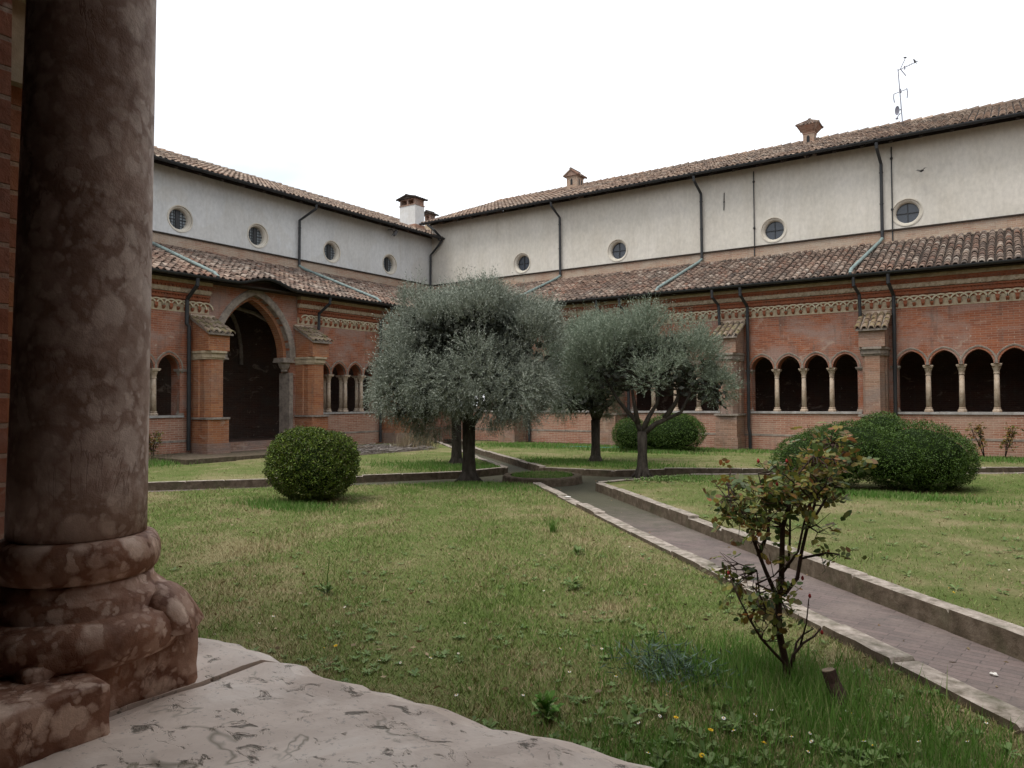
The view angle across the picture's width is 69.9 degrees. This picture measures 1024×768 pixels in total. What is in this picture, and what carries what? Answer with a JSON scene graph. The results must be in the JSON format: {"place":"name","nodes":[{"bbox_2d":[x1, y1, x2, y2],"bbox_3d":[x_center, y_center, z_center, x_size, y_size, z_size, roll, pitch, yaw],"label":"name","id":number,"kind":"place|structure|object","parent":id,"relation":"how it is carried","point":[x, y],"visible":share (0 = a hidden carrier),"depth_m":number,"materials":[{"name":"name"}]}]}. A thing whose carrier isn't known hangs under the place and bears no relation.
{"place":"outdoors","nodes":[
{"label":"outdoors","id":0,"kind":"place"},
{"bbox_2d":[148,440,496,481],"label":"lawn","id":1,"kind":"structure","parent":0,"point":[240,472],"depth_m":18.60,"materials":[{"name":"green plant"}]},
{"bbox_2d":[149,431,164,456],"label":"rose bush","id":2,"kind":"object","parent":1,"relation":"on","point":[155,446],"visible":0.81,"depth_m":20.71,"materials":[{"name":"green plant"}]},
{"bbox_2d":[148,448,174,462],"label":"dry grass clump","id":3,"kind":"object","parent":1,"relation":"on","point":[150,457],"visible":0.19,"depth_m":20.39,"materials":[{"name":"plant"}]},
{"bbox_2d":[148,446,373,464],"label":"stone platform","id":4,"kind":"structure","parent":1,"relation":"on","point":[189,459],"depth_m":20.96,"materials":[{"name":"grey stone"}]},
{"bbox_2d":[360,449,430,454],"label":"bare soil","id":5,"kind":"structure","parent":1,"relation":"on","point":[390,452],"depth_m":23.99,"materials":[{"name":"soil"}]},
{"bbox_2d":[357,441,440,453],"bbox_3d":[-4.781,2.220,25.348,3.915,0.484,3.793,-1,-2,34],"label":"brushwood","id":6,"kind":"object","parent":5,"relation":"on","point":[381,448],"visible":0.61,"depth_m":24.83,"materials":[{"name":"grey plant"}]},
{"bbox_2d":[384,429,438,449],"bbox_3d":[-3.465,1.923,26.206,1.750,0.749,1.986,-1,-2,34],"label":"dry grass clump","id":7,"kind":"object","parent":1,"relation":"on","point":[407,442],"visible":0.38,"depth_m":25.93,"materials":[{"name":"plant"}]},
{"bbox_2d":[385,320,527,464],"bbox_3d":[-1.480,0.031,19.253,4.099,4.390,3.634,-1,-2,34],"label":"olive tree","id":8,"kind":"object","parent":1,"relation":"on","point":[456,454],"visible":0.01,"depth_m":19.10,"materials":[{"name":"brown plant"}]},
{"bbox_2d":[147,444,1023,767],"bbox_3d":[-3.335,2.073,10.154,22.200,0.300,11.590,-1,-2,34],"label":"lawn","id":9,"kind":"structure","parent":0,"point":[416,608],"depth_m":6.23,"materials":[{"name":"green plant"}]},
{"bbox_2d":[262,423,361,501],"bbox_3d":[-3.354,1.323,12.358,1.694,1.322,1.594,-1,-2,34],"label":"box bush","id":10,"kind":"object","parent":9,"relation":"on","point":[313,463],"visible":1,"depth_m":11.93,"materials":[{"name":"green plant"}]},
{"bbox_2d":[315,550,334,594],"bbox_3d":[-1.617,1.633,6.341,0.157,0.387,0.126,1,-2,-36],"label":"weed plant","id":11,"kind":"object","parent":9,"relation":"on","point":[328,586],"visible":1,"depth_m":6.35,"materials":[{"name":"green plant"}]},
{"bbox_2d":[0,0,652,767],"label":"cloister range","id":12,"kind":"structure","parent":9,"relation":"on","point":[234,706],"depth_m":0.88,"materials":[{"name":"grey stone"}]},
{"bbox_2d":[0,0,203,767],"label":"marble column","id":13,"kind":"structure","parent":12,"relation":"attached to","point":[100,618],"depth_m":0.93,"materials":[{"name":"brown stone"}]},
{"bbox_2d":[355,264,577,481],"bbox_3d":[-1.040,-0.171,15.275,4.758,4.605,3.446,-1,-1,13],"label":"olive tree","id":14,"kind":"object","parent":9,"relation":"on","point":[465,315],"visible":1,"depth_m":14.64,"materials":[{"name":"green plant"}]},
{"bbox_2d":[531,690,563,720],"bbox_3d":[0.177,1.675,3.866,0.212,0.150,0.207,-1,-2,34],"label":"weed plant","id":15,"kind":"object","parent":9,"relation":"on","point":[543,703],"visible":1,"depth_m":3.84,"materials":[{"name":"green plant"}]},
{"bbox_2d":[564,576,583,590],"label":"weed plant","id":16,"kind":"object","parent":9,"relation":"on","point":[574,583],"visible":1,"depth_m":6.52,"materials":[{"name":"green plant"}]},
{"bbox_2d":[573,545,583,554],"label":"weed plant","id":17,"kind":"object","parent":9,"relation":"on","point":[577,549],"visible":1,"depth_m":7.96,"materials":[{"name":"green plant"}]},
{"bbox_2d":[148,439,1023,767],"bbox_3d":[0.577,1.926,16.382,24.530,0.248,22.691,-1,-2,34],"label":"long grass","id":18,"kind":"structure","parent":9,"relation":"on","point":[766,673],"depth_m":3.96,"materials":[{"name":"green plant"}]},
{"bbox_2d":[168,457,1023,767],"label":"fallen leaves","id":19,"kind":"object","parent":9,"relation":"on","point":[584,611],"visible":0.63,"depth_m":5.80,"materials":[{"name":"brown plant"}]},
{"bbox_2d":[170,474,1023,767],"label":"weeds","id":20,"kind":"object","parent":9,"relation":"on","point":[632,716],"visible":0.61,"depth_m":3.79,"materials":[{"name":"green plant"}]},
{"bbox_2d":[593,631,749,697],"bbox_3d":[0.959,1.669,4.400,1.018,0.367,0.673,-1,-2,34],"label":"lavender clump","id":21,"kind":"object","parent":9,"relation":"on","point":[667,660],"visible":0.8,"depth_m":4.38,"materials":[{"name":"blue plant"}]},
{"bbox_2d":[701,421,879,680],"bbox_3d":[1.603,1.023,4.274,0.955,1.596,0.907,-1,-1,10],"label":"rose bush","id":22,"kind":"object","parent":9,"relation":"on","point":[771,496],"visible":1,"depth_m":4.28,"materials":[{"name":"green plant"}]},
{"bbox_2d":[822,667,846,706],"bbox_3d":[1.783,1.692,4.018,0.157,0.245,0.098,-3,-3,60],"label":"tree stump","id":23,"kind":"object","parent":9,"relation":"on","point":[831,676],"visible":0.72,"depth_m":4.01,"materials":[{"name":"brown wood"}]},
{"bbox_2d":[148,442,1023,710],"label":"path","id":24,"kind":"structure","parent":0,"point":[936,648],"depth_m":6.29,"materials":[{"name":"grey concrete"}]},
{"bbox_2d":[149,146,444,454],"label":"cloister range","id":25,"kind":"structure","parent":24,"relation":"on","point":[269,299],"depth_m":27.47,"materials":[{"name":"red brick"}]},
{"bbox_2d":[167,205,192,232],"bbox_3d":[-11.921,-5.886,26.175,0.282,0.980,0.980,-1,-2,34],"label":"round window","id":26,"kind":"structure","parent":25,"relation":"in","point":[179,217],"depth_m":26.26,"materials":[{"name":"paint"}]},
{"bbox_2d":[247,223,268,247],"bbox_3d":[-10.088,-5.832,28.870,0.282,0.980,0.980,-1,-2,34],"label":"round window","id":27,"kind":"structure","parent":25,"relation":"in","point":[257,234],"depth_m":28.99,"materials":[{"name":"paint"}]},
{"bbox_2d":[323,240,340,262],"bbox_3d":[-7.951,-5.768,32.012,0.282,0.980,0.980,-1,-2,34],"label":"round window","id":28,"kind":"structure","parent":25,"relation":"in","point":[331,250],"depth_m":32.14,"materials":[{"name":"paint"}]},
{"bbox_2d":[382,254,396,273],"bbox_3d":[-5.927,-5.708,34.988,0.282,0.980,0.980,-1,-2,34],"label":"round window","id":29,"kind":"structure","parent":25,"relation":"in","point":[389,262],"depth_m":35.14,"materials":[{"name":"paint"}]},
{"bbox_2d":[148,439,507,490],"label":"stone kerb","id":30,"kind":"structure","parent":24,"relation":"on","point":[243,483],"depth_m":16.48,"materials":[{"name":"grey stone"}]},
{"bbox_2d":[502,471,581,486],"bbox_3d":[0.676,2.129,16.375,1.791,0.240,1.794,-1,-2,34],"label":"round planter","id":31,"kind":"object","parent":24,"relation":"on","point":[574,479],"visible":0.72,"depth_m":15.71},
{"bbox_2d":[555,289,746,477],"bbox_3d":[2.975,-0.032,16.357,4.254,4.340,3.023,0,-1,4],"label":"olive tree","id":32,"kind":"object","parent":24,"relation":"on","point":[669,355],"visible":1,"depth_m":16.13,"materials":[{"name":"green plant"}]},
{"bbox_2d":[461,439,1023,476],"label":"stone kerb","id":33,"kind":"structure","parent":24,"relation":"on","point":[524,464],"depth_m":17.66,"materials":[{"name":"grey stone"}]},
{"bbox_2d":[533,482,1023,737],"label":"stone kerb","id":34,"kind":"structure","parent":24,"relation":"on","point":[1001,712],"depth_m":4.80,"materials":[{"name":"grey stone"}]},
{"bbox_2d":[595,472,1023,661],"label":"stone kerb","id":35,"kind":"structure","parent":24,"relation":"on","point":[999,635],"depth_m":6.60,"materials":[{"name":"grey stone"}]},
{"bbox_2d":[154,0,1023,402],"label":"sky","id":36,"kind":"structure","parent":0,"point":[455,105],"materials":[{"name":"white"}]},
{"bbox_2d":[419,97,1023,456],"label":"cloister range","id":37,"kind":"structure","parent":0,"point":[857,274],"depth_m":25.60,"materials":[{"name":"red brick"}]},
{"bbox_2d":[513,252,530,272],"bbox_3d":[0.535,-5.681,34.462,0.980,0.980,0.282,-1,-2,34],"label":"round window","id":38,"kind":"structure","parent":37,"relation":"in","point":[522,261],"depth_m":34.53,"materials":[{"name":"paint"}]},
{"bbox_2d":[607,239,627,261],"bbox_3d":[4.612,-5.764,31.691,0.980,0.980,0.282,-1,-2,34],"label":"round window","id":39,"kind":"structure","parent":37,"relation":"in","point":[617,250],"depth_m":31.76,"materials":[{"name":"paint"}]},
{"bbox_2d":[760,217,786,242],"bbox_3d":[10.028,-5.875,28.010,0.980,0.980,0.282,-1,-2,34],"label":"round window","id":40,"kind":"structure","parent":37,"relation":"in","point":[773,229],"depth_m":28.08,"materials":[{"name":"paint"}]},
{"bbox_2d":[893,59,917,123],"bbox_3d":[16.418,-12.126,30.558,0.943,2.901,0.317,-1,-2,34],"label":"television antenna","id":41,"kind":"object","parent":37,"relation":"on","point":[897,109],"visible":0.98,"depth_m":30.65,"materials":[{"name":"grey metal"}]},
{"bbox_2d":[891,198,922,225],"bbox_3d":[13.749,-5.951,25.481,0.980,0.980,0.282,-1,-2,34],"label":"round window","id":42,"kind":"structure","parent":37,"relation":"in","point":[907,211],"depth_m":25.53,"materials":[{"name":"paint"}]},
{"bbox_2d":[475,441,1023,469],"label":"lawn","id":43,"kind":"structure","parent":0,"point":[748,457],"depth_m":21.61,"materials":[{"name":"green plant"}]},
{"bbox_2d":[526,301,660,462],"bbox_3d":[2.340,-0.034,19.778,3.829,4.508,3.493,-1,-2,34],"label":"olive tree","id":44,"kind":"object","parent":43,"relation":"on","point":[588,402],"visible":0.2,"depth_m":19.40,"materials":[{"name":"green plant"}]},
{"bbox_2d":[611,412,708,450],"bbox_3d":[4.868,1.563,24.040,3.189,1.325,1.994,0,-1,-10],"label":"box bush","id":45,"kind":"object","parent":43,"relation":"on","point":[680,432],"visible":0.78,"depth_m":23.62,"materials":[{"name":"green plant"}]},
{"bbox_2d":[444,439,1017,457],"bbox_3d":[7.050,2.277,25.518,24.100,0.112,0.280,-1,-2,34],"label":"gutter strip","id":46,"kind":"object","parent":43,"relation":"on","point":[446,440],"visible":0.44,"depth_m":29.26,"materials":[{"name":"stone"}]},
{"bbox_2d":[965,422,989,455],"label":"rose bush","id":47,"kind":"object","parent":43,"relation":"on","point":[981,439],"visible":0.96,"depth_m":20.39,"materials":[{"name":"green plant"}]},
{"bbox_2d":[999,422,1023,456],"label":"rose bush","id":48,"kind":"object","parent":43,"relation":"on","point":[1012,433],"visible":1,"depth_m":20.19,"materials":[{"name":"green plant"}]},
{"bbox_2d":[606,474,1023,626],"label":"lawn","id":49,"kind":"structure","parent":0,"point":[1011,602],"depth_m":9.04,"materials":[{"name":"green plant"}]},
{"bbox_2d":[769,411,983,490],"bbox_3d":[6.780,1.233,13.709,3.798,1.467,2.065,0,-1,5],"label":"box bush","id":50,"kind":"object","parent":49,"relation":"on","point":[917,457],"visible":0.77,"depth_m":13.15,"materials":[{"name":"green plant"}]}
]}

